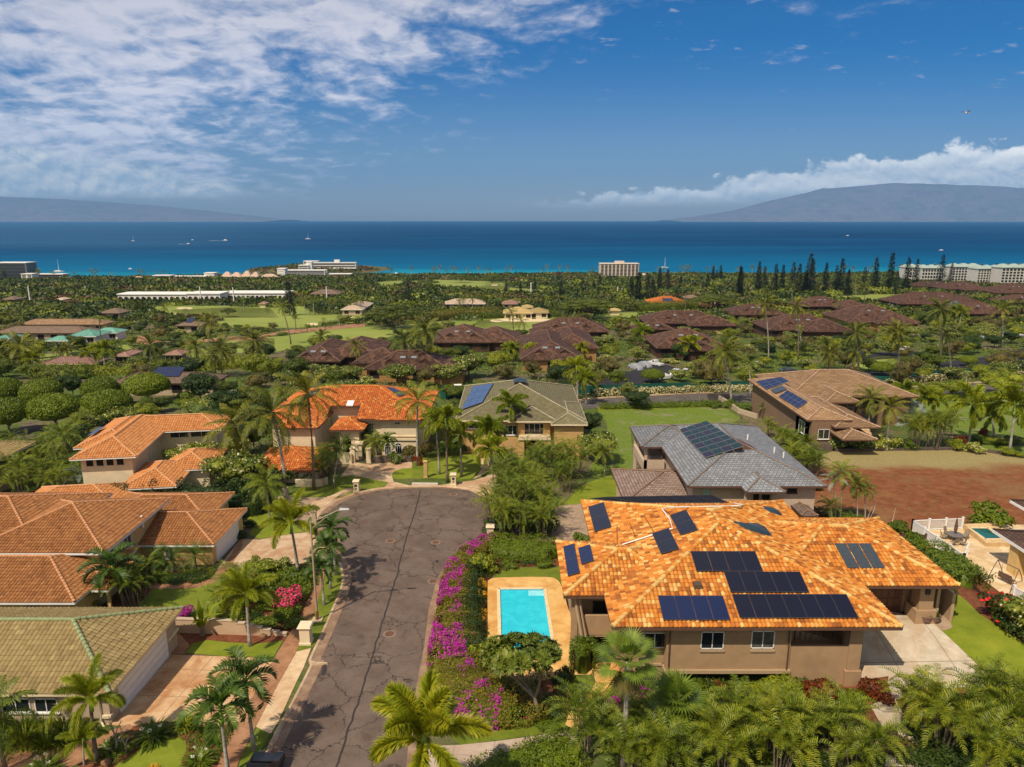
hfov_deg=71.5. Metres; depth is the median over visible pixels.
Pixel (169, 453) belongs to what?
frangipani tree
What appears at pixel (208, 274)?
hotel
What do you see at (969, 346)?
broadleaf tree
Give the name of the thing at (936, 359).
broadleaf tree
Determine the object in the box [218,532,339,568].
driveway
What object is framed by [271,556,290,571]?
shrub
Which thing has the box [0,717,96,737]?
bed plants
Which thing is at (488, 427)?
foxtail palm
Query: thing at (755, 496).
window
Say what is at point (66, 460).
areca palm
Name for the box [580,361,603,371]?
frangipani tree
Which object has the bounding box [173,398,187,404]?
shrub
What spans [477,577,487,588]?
shrub
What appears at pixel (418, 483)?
drain inlet
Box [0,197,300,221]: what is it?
distant hills
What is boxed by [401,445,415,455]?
shrub
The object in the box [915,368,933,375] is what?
broadleaf tree
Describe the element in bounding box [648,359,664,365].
pickup truck
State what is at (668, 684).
fan palm
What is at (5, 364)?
broadleaf tree
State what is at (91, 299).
woodland
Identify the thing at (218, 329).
frangipani tree
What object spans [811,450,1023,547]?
dirt lot
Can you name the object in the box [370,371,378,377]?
window
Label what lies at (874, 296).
fairway
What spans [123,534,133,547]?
window
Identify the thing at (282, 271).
hotel
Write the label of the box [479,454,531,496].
areca palm
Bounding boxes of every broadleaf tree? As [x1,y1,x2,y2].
[0,338,9,348]
[0,357,16,376]
[0,430,16,440]
[1,317,11,325]
[17,364,40,378]
[26,341,47,353]
[42,423,89,446]
[53,374,81,393]
[65,334,86,348]
[69,351,90,355]
[92,352,108,361]
[110,348,125,357]
[118,322,129,325]
[120,366,137,375]
[121,325,131,330]
[124,336,136,345]
[133,324,146,333]
[133,395,159,406]
[133,402,161,414]
[138,347,156,355]
[142,343,162,357]
[150,359,173,367]
[150,366,163,371]
[153,396,171,411]
[154,323,171,330]
[157,348,175,355]
[166,314,177,320]
[166,339,182,347]
[167,360,196,371]
[168,320,181,325]
[169,332,181,338]
[172,316,186,321]
[180,397,198,411]
[181,372,218,397]
[182,357,205,371]
[193,330,212,341]
[199,406,231,424]
[206,388,243,420]
[213,379,235,392]
[216,343,238,353]
[232,403,269,422]
[235,386,255,402]
[239,419,271,450]
[240,353,267,374]
[251,389,277,402]
[257,358,282,381]
[260,343,275,358]
[275,385,289,398]
[281,356,312,377]
[285,350,300,359]
[290,345,305,352]
[307,336,324,344]
[320,367,348,382]
[326,334,342,339]
[426,322,441,331]
[427,346,441,353]
[438,348,461,355]
[440,385,463,397]
[450,398,460,407]
[452,345,470,355]
[474,380,487,384]
[485,351,508,374]
[505,354,514,364]
[515,329,528,335]
[545,365,569,379]
[549,359,570,366]
[556,378,573,386]
[575,431,618,460]
[584,412,602,433]
[602,341,619,354]
[607,371,629,384]
[609,316,621,323]
[620,391,649,403]
[626,337,642,344]
[670,343,691,360]
[692,358,710,363]
[713,348,735,361]
[720,335,736,344]
[721,328,735,336]
[726,317,739,323]
[737,368,756,380]
[749,339,760,345]
[755,340,775,344]
[756,344,777,352]
[758,356,772,367]
[760,369,775,374]
[762,336,774,342]
[776,349,797,365]
[783,337,799,350]
[804,364,818,370]
[829,338,842,346]
[832,335,848,339]
[835,321,847,326]
[840,345,854,351]
[841,339,857,346]
[855,327,869,336]
[861,357,876,370]
[862,331,875,338]
[880,335,895,342]
[900,341,912,347]
[900,356,911,361]
[903,337,914,342]
[912,351,923,357]
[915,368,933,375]
[917,313,933,321]
[917,381,949,391]
[919,352,943,365]
[920,333,932,341]
[922,346,942,353]
[929,320,942,326]
[941,379,968,393]
[957,325,969,331]
[959,343,976,354]
[963,327,976,332]
[963,330,981,338]
[963,335,983,342]
[965,341,981,352]
[966,363,979,370]
[970,316,981,322]
[971,364,990,375]
[983,335,1005,347]
[1001,332,1020,341]
[1009,326,1023,333]
[1013,316,1021,320]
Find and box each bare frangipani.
[108,714,125,751]
[122,735,128,754]
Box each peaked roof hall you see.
[222,272,231,276]
[231,272,241,276]
[241,271,251,276]
[251,272,261,276]
[261,274,278,276]
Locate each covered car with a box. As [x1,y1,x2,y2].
[627,363,643,369]
[638,361,652,367]
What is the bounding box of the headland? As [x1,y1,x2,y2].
[249,264,389,273]
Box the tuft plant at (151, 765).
[148,762,160,766]
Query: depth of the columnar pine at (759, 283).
588.31 m
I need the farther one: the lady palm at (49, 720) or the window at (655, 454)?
the window at (655, 454)
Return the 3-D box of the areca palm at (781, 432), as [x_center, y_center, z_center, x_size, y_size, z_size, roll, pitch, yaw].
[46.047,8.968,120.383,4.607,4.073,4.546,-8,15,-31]
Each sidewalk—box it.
[217,569,324,766]
[304,488,352,513]
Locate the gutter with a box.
[271,487,494,766]
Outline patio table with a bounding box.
[946,531,963,539]
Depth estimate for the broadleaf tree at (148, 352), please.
217.96 m
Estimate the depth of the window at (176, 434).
106.06 m
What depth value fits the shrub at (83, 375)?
186.05 m
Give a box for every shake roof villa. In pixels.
[290,336,391,372]
[352,347,466,383]
[432,323,520,351]
[519,326,599,370]
[529,318,609,336]
[630,323,673,336]
[638,310,738,331]
[643,327,723,360]
[722,303,785,319]
[750,313,852,339]
[788,296,863,310]
[821,304,920,331]
[877,292,995,307]
[908,281,943,287]
[929,282,982,290]
[943,302,1014,318]
[974,283,1023,294]
[986,294,1023,304]
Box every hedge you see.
[92,599,103,606]
[110,477,236,491]
[228,491,277,517]
[425,530,548,730]
[451,687,522,727]
[458,557,485,656]
[463,733,574,766]
[488,531,560,562]
[568,632,596,674]
[592,383,732,396]
[597,399,721,409]
[707,384,752,392]
[885,369,1023,384]
[911,537,995,591]
[918,391,967,401]
[951,589,958,603]
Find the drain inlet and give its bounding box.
[412,482,437,484]
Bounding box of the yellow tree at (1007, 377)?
[976,369,1023,391]
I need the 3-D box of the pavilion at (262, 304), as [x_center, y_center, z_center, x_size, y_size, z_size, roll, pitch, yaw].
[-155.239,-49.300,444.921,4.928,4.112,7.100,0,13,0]
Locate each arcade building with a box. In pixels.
[117,292,189,299]
[186,291,229,298]
[227,290,293,298]
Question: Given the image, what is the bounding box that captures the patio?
[929,524,1023,598]
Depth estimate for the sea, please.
2448.95 m
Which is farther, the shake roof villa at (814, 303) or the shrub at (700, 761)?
the shake roof villa at (814, 303)
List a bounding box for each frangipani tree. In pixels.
[0,452,36,491]
[4,316,19,322]
[10,321,25,326]
[47,315,59,318]
[67,415,104,431]
[101,405,138,421]
[128,355,153,363]
[129,362,151,372]
[151,325,168,340]
[152,313,168,321]
[160,441,220,459]
[169,326,177,333]
[181,397,211,411]
[197,449,269,481]
[199,438,251,457]
[205,319,217,325]
[212,326,226,331]
[244,372,270,386]
[268,322,278,329]
[272,370,302,381]
[286,377,310,387]
[308,363,339,380]
[325,379,364,384]
[338,315,352,320]
[340,365,363,378]
[377,363,415,382]
[381,318,395,323]
[405,381,425,388]
[416,366,438,385]
[431,363,467,381]
[441,320,455,325]
[451,354,487,377]
[479,630,562,717]
[493,364,515,378]
[494,365,514,379]
[523,360,542,378]
[545,378,560,384]
[572,314,584,317]
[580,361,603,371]
[582,370,606,384]
[592,336,609,345]
[597,354,616,362]
[597,356,621,372]
[602,334,615,342]
[614,316,628,321]
[615,321,629,329]
[617,329,627,340]
[617,382,636,391]
[626,346,645,359]
[632,340,649,357]
[668,369,691,381]
[684,364,697,377]
[691,359,726,384]
[708,360,728,380]
[732,355,746,361]
[733,361,760,372]
[737,317,749,323]
[737,323,753,336]
[738,343,758,351]
[738,351,755,358]
[740,347,755,353]
[744,359,763,366]
[774,335,791,348]
[782,331,799,339]
[794,341,816,354]
[796,358,813,368]
[801,336,815,343]
[818,336,833,343]
[836,352,856,367]
[845,365,863,372]
[859,339,880,351]
[862,334,872,338]
[877,325,891,331]
[878,332,891,336]
[878,342,900,355]
[887,369,907,380]
[892,357,925,374]
[895,346,914,356]
[899,326,919,333]
[916,363,937,370]
[924,336,938,344]
[925,325,940,330]
[938,366,964,375]
[942,339,966,359]
[946,332,962,337]
[966,319,974,326]
[971,326,995,330]
[973,322,994,326]
[974,315,990,322]
[980,330,999,336]
[981,319,997,325]
[984,349,1017,362]
[988,361,1021,372]
[994,318,1009,329]
[999,592,1023,627]
[1014,349,1023,362]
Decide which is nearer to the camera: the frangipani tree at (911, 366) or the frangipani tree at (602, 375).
the frangipani tree at (602, 375)
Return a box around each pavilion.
[258,301,269,306]
[609,308,621,314]
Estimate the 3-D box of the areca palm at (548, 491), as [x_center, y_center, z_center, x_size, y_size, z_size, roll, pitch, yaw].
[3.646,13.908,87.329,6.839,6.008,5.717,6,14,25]
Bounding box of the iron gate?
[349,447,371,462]
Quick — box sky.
[0,0,1023,220]
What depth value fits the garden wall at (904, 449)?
117.89 m
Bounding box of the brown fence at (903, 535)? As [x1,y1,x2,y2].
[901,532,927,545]
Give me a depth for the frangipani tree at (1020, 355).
213.04 m
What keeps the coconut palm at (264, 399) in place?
on the ground at (600, 757)
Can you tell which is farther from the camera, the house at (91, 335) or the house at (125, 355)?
the house at (91, 335)
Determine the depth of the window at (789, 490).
83.55 m
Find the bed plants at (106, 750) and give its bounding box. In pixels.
[87,719,237,766]
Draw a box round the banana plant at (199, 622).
[190,599,222,635]
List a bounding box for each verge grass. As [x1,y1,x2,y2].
[239,727,269,766]
[297,548,343,650]
[336,491,352,497]
[597,406,718,410]
[860,356,961,370]
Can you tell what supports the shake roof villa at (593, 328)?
on the ground at (600, 757)
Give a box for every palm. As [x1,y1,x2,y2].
[0,309,16,324]
[0,330,41,372]
[0,347,21,372]
[0,428,27,440]
[0,446,24,489]
[0,463,38,492]
[0,675,42,766]
[0,711,24,738]
[0,725,20,751]
[3,721,40,755]
[10,712,41,735]
[11,435,36,453]
[13,309,32,321]
[13,453,65,488]
[15,443,54,480]
[19,430,55,464]
[23,722,64,757]
[26,713,62,740]
[29,432,70,470]
[31,461,73,487]
[35,428,64,454]
[38,419,82,477]
[40,722,81,754]
[43,712,76,740]
[44,431,80,464]
[46,418,80,451]
[46,450,80,482]
[48,341,66,355]
[48,652,126,761]
[55,713,109,765]
[56,341,79,355]
[58,461,80,484]
[60,417,93,442]
[61,406,99,434]
[64,465,83,483]
[76,541,146,606]
[101,547,164,606]
[132,332,166,362]
[136,543,174,573]
[154,542,187,572]
[156,303,167,312]
[171,341,191,356]
[175,670,257,766]
[176,539,211,571]
[179,403,214,413]
[180,336,205,357]
[192,312,224,345]
[198,332,241,373]
[198,343,229,373]
[199,401,267,455]
[202,563,258,617]
[207,559,265,598]
[208,644,279,750]
[209,562,279,646]
[229,379,312,500]
[239,328,267,372]
[239,332,272,356]
[241,463,289,499]
[246,474,284,516]
[259,487,320,569]
[273,300,291,343]
[273,370,341,490]
[297,295,309,314]
[303,446,344,485]
[303,550,340,605]
[304,445,337,476]
[307,294,318,314]
[308,328,330,344]
[308,530,346,588]
[313,510,353,575]
[314,439,348,473]
[321,432,358,486]
[325,297,337,313]
[343,338,366,358]
[360,423,377,445]
[361,431,388,456]
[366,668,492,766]
[376,431,398,456]
[386,326,422,350]
[394,380,443,465]
[403,315,447,353]
[413,341,436,350]
[419,412,455,474]
[422,403,463,482]
[441,418,474,476]
[467,482,518,516]
[471,418,505,471]
[472,434,507,488]
[473,413,509,468]
[475,491,523,537]
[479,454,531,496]
[490,388,528,452]
[490,445,517,475]
[492,497,546,538]
[493,473,543,516]
[505,308,519,329]
[505,448,542,479]
[508,454,554,496]
[511,315,528,329]
[512,468,566,513]
[516,432,552,469]
[516,443,563,483]
[522,491,566,538]
[532,428,571,470]
[541,675,622,758]
[542,437,583,481]
[546,454,583,492]
[556,434,597,478]
[576,681,620,725]
[587,438,617,475]
[587,705,671,766]
[592,625,661,766]
[606,687,683,766]
[626,705,712,766]
[647,665,710,738]
[668,684,746,758]
[680,282,687,309]
[686,696,771,766]
[704,338,744,398]
[708,673,787,752]
[712,337,745,372]
[730,683,820,759]
[738,689,834,766]
[746,680,796,736]
[754,295,779,356]
[759,417,778,437]
[766,682,855,751]
[769,423,793,445]
[777,427,807,453]
[781,439,811,461]
[782,296,809,358]
[784,432,819,462]
[787,283,796,292]
[791,442,827,469]
[797,445,829,476]
[802,674,883,754]
[811,336,841,368]
[814,344,844,368]
[815,495,843,517]
[819,470,852,516]
[826,459,860,516]
[827,711,911,766]
[840,472,870,517]
[841,342,870,370]
[843,321,873,365]
[853,479,877,517]
[857,281,870,304]
[877,663,965,729]
[880,326,912,351]
[881,317,912,362]
[895,398,928,427]
[896,406,945,446]
[899,411,937,444]
[901,287,916,292]
[901,668,998,754]
[910,405,964,450]
[921,297,960,369]
[931,408,967,443]
[931,652,1023,739]
[933,327,956,365]
[947,703,1023,766]
[955,655,1023,721]
[970,657,1023,749]
[987,299,1020,345]
[1010,297,1023,315]
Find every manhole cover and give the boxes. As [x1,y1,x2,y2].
[383,630,395,636]
[386,539,394,542]
[428,578,437,583]
[431,540,440,543]
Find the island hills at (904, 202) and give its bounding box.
[660,183,1023,221]
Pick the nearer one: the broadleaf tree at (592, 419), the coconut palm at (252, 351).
the broadleaf tree at (592, 419)
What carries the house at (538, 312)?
on the ground at (600, 757)
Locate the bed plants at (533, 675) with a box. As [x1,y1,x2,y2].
[477,558,566,719]
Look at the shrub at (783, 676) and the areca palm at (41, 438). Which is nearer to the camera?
the shrub at (783, 676)
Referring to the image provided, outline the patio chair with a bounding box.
[963,529,970,539]
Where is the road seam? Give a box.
[335,490,420,766]
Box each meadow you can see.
[588,406,739,477]
[921,397,1023,453]
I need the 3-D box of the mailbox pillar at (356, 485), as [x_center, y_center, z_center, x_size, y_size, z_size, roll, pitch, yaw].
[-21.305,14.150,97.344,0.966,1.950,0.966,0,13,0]
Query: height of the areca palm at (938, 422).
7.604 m
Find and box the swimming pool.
[497,587,553,646]
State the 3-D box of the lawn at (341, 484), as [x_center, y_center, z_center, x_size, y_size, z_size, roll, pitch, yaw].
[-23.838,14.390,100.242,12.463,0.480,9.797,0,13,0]
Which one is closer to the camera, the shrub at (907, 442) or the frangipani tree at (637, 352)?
the shrub at (907, 442)
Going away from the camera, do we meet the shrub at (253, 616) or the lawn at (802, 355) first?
the shrub at (253, 616)
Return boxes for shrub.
[46,344,54,350]
[71,373,88,377]
[145,570,170,581]
[159,571,186,585]
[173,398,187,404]
[175,329,186,333]
[176,391,194,398]
[178,569,211,583]
[178,605,194,616]
[224,477,248,498]
[233,327,244,330]
[237,530,247,538]
[238,478,262,498]
[243,519,256,526]
[245,612,263,623]
[246,555,261,568]
[248,467,279,481]
[252,557,276,571]
[252,616,281,627]
[257,586,281,602]
[258,573,282,587]
[269,584,301,608]
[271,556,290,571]
[273,622,289,630]
[276,466,297,480]
[282,564,308,580]
[282,614,306,627]
[296,468,322,478]
[360,375,377,384]
[388,382,404,386]
[388,451,404,463]
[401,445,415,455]
[408,378,422,383]
[412,454,422,465]
[418,442,436,454]
[432,441,459,452]
[455,441,470,451]
[468,640,496,659]
[469,552,498,573]
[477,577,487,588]
[477,589,487,596]
[481,514,513,535]
[501,484,526,500]
[501,559,518,570]
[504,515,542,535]
[516,701,535,717]
[520,495,549,514]
[522,726,590,766]
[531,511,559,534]
[534,718,561,734]
[536,559,553,567]
[542,706,563,720]
[550,665,573,688]
[572,532,589,541]
[607,696,622,710]
[629,754,676,766]
[661,358,680,363]
[662,353,676,358]
[680,748,722,766]
[690,679,711,699]
[704,330,716,335]
[708,403,722,407]
[713,680,729,701]
[722,398,738,406]
[736,405,751,411]
[746,681,762,697]
[758,672,803,690]
[766,675,807,698]
[783,751,837,766]
[801,678,837,705]
[814,506,846,517]
[827,508,863,517]
[828,436,848,448]
[832,687,867,711]
[835,735,877,766]
[846,441,866,449]
[856,676,895,706]
[862,435,876,446]
[871,433,891,448]
[881,731,921,758]
[885,435,905,450]
[886,519,911,534]
[900,438,919,449]
[904,530,929,548]
[905,744,947,766]
[933,738,985,766]
[944,438,964,449]
[953,435,967,443]
[962,441,986,452]
[965,500,1015,526]
[971,435,990,444]
[976,590,1023,630]
[978,427,987,435]
[985,436,1008,444]
[998,446,1023,456]
[998,617,1023,639]
[1003,434,1023,443]
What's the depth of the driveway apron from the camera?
52.63 m
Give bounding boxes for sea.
[0,221,1023,275]
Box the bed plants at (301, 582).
[214,561,313,628]
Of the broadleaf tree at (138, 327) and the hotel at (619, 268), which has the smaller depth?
the broadleaf tree at (138, 327)
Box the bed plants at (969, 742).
[895,693,1023,766]
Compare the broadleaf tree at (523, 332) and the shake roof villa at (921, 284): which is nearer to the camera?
the broadleaf tree at (523, 332)
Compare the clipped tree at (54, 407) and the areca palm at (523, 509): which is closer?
the areca palm at (523, 509)
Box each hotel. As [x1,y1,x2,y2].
[0,262,36,277]
[21,273,38,277]
[39,273,68,277]
[152,275,174,276]
[175,275,204,276]
[204,272,218,276]
[276,268,287,275]
[288,269,327,274]
[298,265,308,268]
[306,261,313,268]
[313,260,356,268]
[328,273,352,274]
[599,261,638,276]
[899,264,918,278]
[913,264,943,279]
[942,263,977,281]
[967,265,993,282]
[989,264,1023,282]
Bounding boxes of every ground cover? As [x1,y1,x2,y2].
[0,321,1023,436]
[4,440,267,492]
[5,321,1021,431]
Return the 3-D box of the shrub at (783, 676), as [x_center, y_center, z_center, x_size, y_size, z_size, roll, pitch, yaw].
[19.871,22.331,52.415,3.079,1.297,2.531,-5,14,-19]
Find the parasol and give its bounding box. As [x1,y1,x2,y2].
[954,517,957,538]
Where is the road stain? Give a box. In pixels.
[321,664,326,674]
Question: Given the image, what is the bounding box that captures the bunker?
[494,318,549,321]
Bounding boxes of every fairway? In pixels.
[39,351,77,359]
[118,345,131,349]
[155,306,278,317]
[172,306,364,327]
[190,319,520,357]
[227,338,274,350]
[378,280,401,284]
[412,280,509,289]
[473,283,545,290]
[476,316,561,333]
[591,309,689,324]
[775,294,897,299]
[854,355,894,369]
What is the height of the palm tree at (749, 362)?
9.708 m
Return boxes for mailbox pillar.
[297,621,313,645]
[311,510,317,522]
[352,479,359,492]
[423,460,427,477]
[450,472,456,485]
[486,524,494,532]
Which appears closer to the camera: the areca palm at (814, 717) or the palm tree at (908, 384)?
the areca palm at (814, 717)
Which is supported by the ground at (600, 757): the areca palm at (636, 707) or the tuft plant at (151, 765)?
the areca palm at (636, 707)
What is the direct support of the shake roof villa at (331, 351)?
on the ground at (600, 757)
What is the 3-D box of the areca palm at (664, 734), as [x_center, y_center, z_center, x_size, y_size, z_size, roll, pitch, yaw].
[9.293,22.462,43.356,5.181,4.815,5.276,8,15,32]
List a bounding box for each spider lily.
[24,751,67,766]
[92,734,131,757]
[128,716,176,754]
[168,711,201,734]
[177,743,218,766]
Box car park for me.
[598,364,677,384]
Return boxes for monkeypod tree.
[37,303,74,309]
[99,285,118,288]
[219,308,235,313]
[362,304,423,327]
[415,279,439,284]
[450,274,470,282]
[481,276,500,281]
[483,273,503,282]
[557,297,623,318]
[691,293,738,306]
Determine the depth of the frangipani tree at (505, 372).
179.55 m
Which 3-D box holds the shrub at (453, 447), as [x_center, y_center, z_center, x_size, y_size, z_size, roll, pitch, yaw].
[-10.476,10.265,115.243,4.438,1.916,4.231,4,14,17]
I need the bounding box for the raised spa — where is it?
[963,523,1009,546]
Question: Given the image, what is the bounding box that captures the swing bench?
[989,559,1022,592]
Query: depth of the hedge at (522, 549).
75.99 m
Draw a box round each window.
[0,698,30,713]
[22,605,37,606]
[33,698,59,713]
[85,460,93,466]
[87,338,93,342]
[95,459,103,466]
[106,459,114,465]
[109,334,115,338]
[115,358,122,363]
[116,459,124,465]
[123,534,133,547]
[164,548,172,558]
[170,432,188,437]
[171,385,181,392]
[190,431,212,436]
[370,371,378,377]
[384,443,390,454]
[395,443,401,454]
[481,344,487,348]
[503,425,517,435]
[525,423,542,432]
[590,637,609,645]
[592,601,607,613]
[643,632,664,647]
[649,449,661,459]
[661,350,668,354]
[700,632,724,648]
[702,488,710,494]
[750,631,774,648]
[752,494,759,499]
[761,494,769,499]
[786,488,797,493]
[798,419,804,434]
[817,429,829,439]
[838,404,853,410]
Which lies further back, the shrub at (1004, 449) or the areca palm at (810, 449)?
the shrub at (1004, 449)
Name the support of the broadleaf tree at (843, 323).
on the ground at (600, 757)
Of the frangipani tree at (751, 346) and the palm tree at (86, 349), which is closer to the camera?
the palm tree at (86, 349)
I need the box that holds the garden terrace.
[818,551,1023,720]
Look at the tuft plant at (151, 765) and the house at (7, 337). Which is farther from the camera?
the house at (7, 337)
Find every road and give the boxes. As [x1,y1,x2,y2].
[10,422,44,440]
[122,336,268,343]
[227,323,364,339]
[281,488,489,766]
[579,392,729,408]
[707,392,751,401]
[863,352,914,359]
[864,348,1023,375]
[914,381,1023,394]
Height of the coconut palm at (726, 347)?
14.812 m
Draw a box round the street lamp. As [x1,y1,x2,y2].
[310,508,348,621]
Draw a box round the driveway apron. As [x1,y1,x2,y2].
[256,648,310,733]
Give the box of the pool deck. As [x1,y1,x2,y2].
[488,577,573,679]
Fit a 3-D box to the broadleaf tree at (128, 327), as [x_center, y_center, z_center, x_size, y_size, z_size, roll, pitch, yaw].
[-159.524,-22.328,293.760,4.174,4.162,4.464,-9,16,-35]
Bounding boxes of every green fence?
[440,390,461,398]
[578,382,715,393]
[716,381,748,386]
[873,368,1017,381]
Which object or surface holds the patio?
on the ground at (600, 757)
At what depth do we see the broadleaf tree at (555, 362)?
181.91 m
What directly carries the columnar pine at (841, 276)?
on the ground at (600, 757)
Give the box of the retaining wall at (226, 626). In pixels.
[175,617,287,636]
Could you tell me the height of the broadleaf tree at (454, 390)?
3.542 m
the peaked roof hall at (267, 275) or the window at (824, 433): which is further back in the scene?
the peaked roof hall at (267, 275)
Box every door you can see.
[117,631,168,712]
[215,522,238,560]
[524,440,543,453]
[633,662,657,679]
[869,589,900,610]
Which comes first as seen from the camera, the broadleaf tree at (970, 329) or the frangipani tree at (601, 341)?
the frangipani tree at (601, 341)
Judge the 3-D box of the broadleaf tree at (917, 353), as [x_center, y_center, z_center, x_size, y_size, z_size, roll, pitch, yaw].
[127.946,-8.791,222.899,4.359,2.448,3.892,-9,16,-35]
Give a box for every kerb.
[265,485,496,751]
[578,391,729,400]
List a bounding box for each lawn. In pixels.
[115,737,186,766]
[137,570,240,617]
[185,640,282,656]
[246,512,302,538]
[290,475,388,496]
[391,468,412,478]
[412,453,430,478]
[428,451,481,479]
[432,646,565,744]
[493,567,561,585]
[563,475,616,504]
[566,675,593,695]
[792,353,811,360]
[941,594,1023,679]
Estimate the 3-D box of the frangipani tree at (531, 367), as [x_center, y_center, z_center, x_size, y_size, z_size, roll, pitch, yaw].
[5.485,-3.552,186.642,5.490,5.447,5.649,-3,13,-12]
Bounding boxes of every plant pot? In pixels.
[922,616,932,623]
[933,609,941,623]
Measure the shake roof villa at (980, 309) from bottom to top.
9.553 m
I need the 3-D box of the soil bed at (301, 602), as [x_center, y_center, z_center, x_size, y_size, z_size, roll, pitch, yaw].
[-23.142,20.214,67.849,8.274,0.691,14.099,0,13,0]
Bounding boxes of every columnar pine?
[282,281,296,314]
[292,304,296,318]
[401,280,412,300]
[532,279,536,291]
[626,276,634,297]
[633,272,643,300]
[642,276,652,297]
[649,279,656,296]
[656,267,662,288]
[664,269,672,287]
[704,274,710,287]
[710,266,714,278]
[717,265,723,278]
[735,265,743,293]
[736,267,745,292]
[754,261,762,289]
[762,266,769,286]
[769,264,779,291]
[778,264,785,288]
[786,262,798,287]
[792,264,803,290]
[799,253,817,291]
[800,270,808,291]
[807,259,816,287]
[820,262,829,290]
[829,265,841,289]
[834,258,846,290]
[842,269,852,295]
[858,267,868,288]
[870,256,880,287]
[885,252,895,288]
[890,272,900,294]
[901,256,911,291]
[912,258,920,282]
[934,254,947,281]
[947,263,953,280]
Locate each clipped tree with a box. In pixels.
[0,377,22,397]
[0,396,29,429]
[17,378,63,400]
[25,392,81,425]
[78,388,133,423]
[79,375,119,395]
[120,372,170,395]
[641,368,664,382]
[870,361,893,374]
[959,355,978,363]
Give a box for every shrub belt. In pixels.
[24,352,269,377]
[25,362,93,379]
[318,317,363,324]
[423,306,502,320]
[478,309,558,318]
[628,298,709,311]
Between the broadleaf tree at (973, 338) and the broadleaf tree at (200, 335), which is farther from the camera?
the broadleaf tree at (200, 335)
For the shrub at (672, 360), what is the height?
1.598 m
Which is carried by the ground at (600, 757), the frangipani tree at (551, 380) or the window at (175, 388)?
the frangipani tree at (551, 380)
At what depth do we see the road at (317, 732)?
64.23 m
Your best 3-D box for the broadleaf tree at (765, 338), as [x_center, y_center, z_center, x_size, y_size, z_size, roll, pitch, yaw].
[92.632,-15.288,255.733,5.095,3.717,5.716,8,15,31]
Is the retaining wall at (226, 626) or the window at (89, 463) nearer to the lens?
the retaining wall at (226, 626)
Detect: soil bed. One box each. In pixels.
[78,721,236,766]
[112,569,214,606]
[179,633,285,645]
[214,564,313,633]
[437,540,569,718]
[923,548,1023,641]
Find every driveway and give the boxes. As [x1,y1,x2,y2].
[106,654,273,725]
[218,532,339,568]
[274,496,321,520]
[310,461,411,516]
[444,474,496,497]
[496,504,589,540]
[859,611,982,765]
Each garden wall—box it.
[295,477,327,486]
[329,452,351,463]
[371,456,410,462]
[718,395,757,418]
[782,425,832,451]
[835,447,1023,457]
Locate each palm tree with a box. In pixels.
[18,350,45,365]
[78,345,95,356]
[87,338,117,365]
[93,315,104,340]
[500,341,517,357]
[504,340,520,361]
[521,341,536,349]
[561,354,591,398]
[571,366,600,403]
[573,341,589,354]
[630,322,653,341]
[677,334,702,355]
[689,380,708,400]
[738,357,760,397]
[794,324,803,341]
[845,350,859,365]
[848,384,889,420]
[870,394,909,450]
[890,378,922,400]
[908,384,943,410]
[919,387,948,411]
[940,381,1005,441]
[945,306,962,323]
[952,304,973,324]
[957,370,977,384]
[974,402,1011,435]
[984,381,1023,448]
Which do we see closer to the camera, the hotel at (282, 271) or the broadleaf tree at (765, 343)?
the broadleaf tree at (765, 343)
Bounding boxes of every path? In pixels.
[0,724,132,766]
[147,540,242,588]
[171,633,189,653]
[428,732,575,766]
[474,453,488,478]
[565,662,618,729]
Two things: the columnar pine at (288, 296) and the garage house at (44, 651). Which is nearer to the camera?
the garage house at (44, 651)
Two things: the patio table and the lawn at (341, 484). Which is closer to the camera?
the patio table
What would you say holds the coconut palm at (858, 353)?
on the ground at (600, 757)
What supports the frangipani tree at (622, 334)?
on the ground at (600, 757)
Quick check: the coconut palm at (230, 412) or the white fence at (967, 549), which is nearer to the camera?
the white fence at (967, 549)
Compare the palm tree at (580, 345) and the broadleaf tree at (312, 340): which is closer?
the palm tree at (580, 345)
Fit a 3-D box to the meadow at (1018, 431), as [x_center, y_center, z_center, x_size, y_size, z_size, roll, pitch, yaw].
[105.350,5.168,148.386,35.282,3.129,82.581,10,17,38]
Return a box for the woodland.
[0,263,1023,325]
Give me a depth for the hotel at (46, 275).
1031.28 m
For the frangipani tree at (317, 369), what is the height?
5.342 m
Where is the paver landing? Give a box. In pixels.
[935,612,951,629]
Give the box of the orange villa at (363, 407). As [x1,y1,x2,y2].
[250,385,437,482]
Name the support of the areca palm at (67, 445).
on the ground at (600, 757)
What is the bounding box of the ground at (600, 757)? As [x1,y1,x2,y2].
[0,279,1023,766]
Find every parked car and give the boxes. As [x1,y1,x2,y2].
[246,751,285,766]
[659,373,673,379]
[778,367,797,371]
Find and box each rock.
[101,757,111,766]
[259,633,266,637]
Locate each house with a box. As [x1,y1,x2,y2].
[0,296,24,301]
[0,326,100,340]
[0,333,23,342]
[0,440,35,491]
[0,491,246,606]
[0,605,182,726]
[23,319,114,328]
[36,413,229,497]
[41,356,107,366]
[44,335,72,346]
[58,297,70,300]
[72,329,111,342]
[98,327,127,338]
[99,308,132,317]
[113,349,143,364]
[116,367,228,394]
[163,349,190,361]
[174,318,206,332]
[310,289,343,296]
[340,301,373,314]
[445,298,485,307]
[456,377,587,457]
[502,300,519,307]
[503,307,532,318]
[522,304,532,308]
[531,307,548,317]
[555,495,960,686]
[611,421,827,517]
[644,296,688,303]
[682,294,697,299]
[748,369,918,448]
[992,499,1023,575]
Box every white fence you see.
[911,519,962,562]
[914,517,964,529]
[963,542,970,557]
[1012,584,1023,599]
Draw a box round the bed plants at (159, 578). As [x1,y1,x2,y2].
[117,566,214,603]
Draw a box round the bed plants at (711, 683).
[597,675,842,766]
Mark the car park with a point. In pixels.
(634, 376)
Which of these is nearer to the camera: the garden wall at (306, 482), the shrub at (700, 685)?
the shrub at (700, 685)

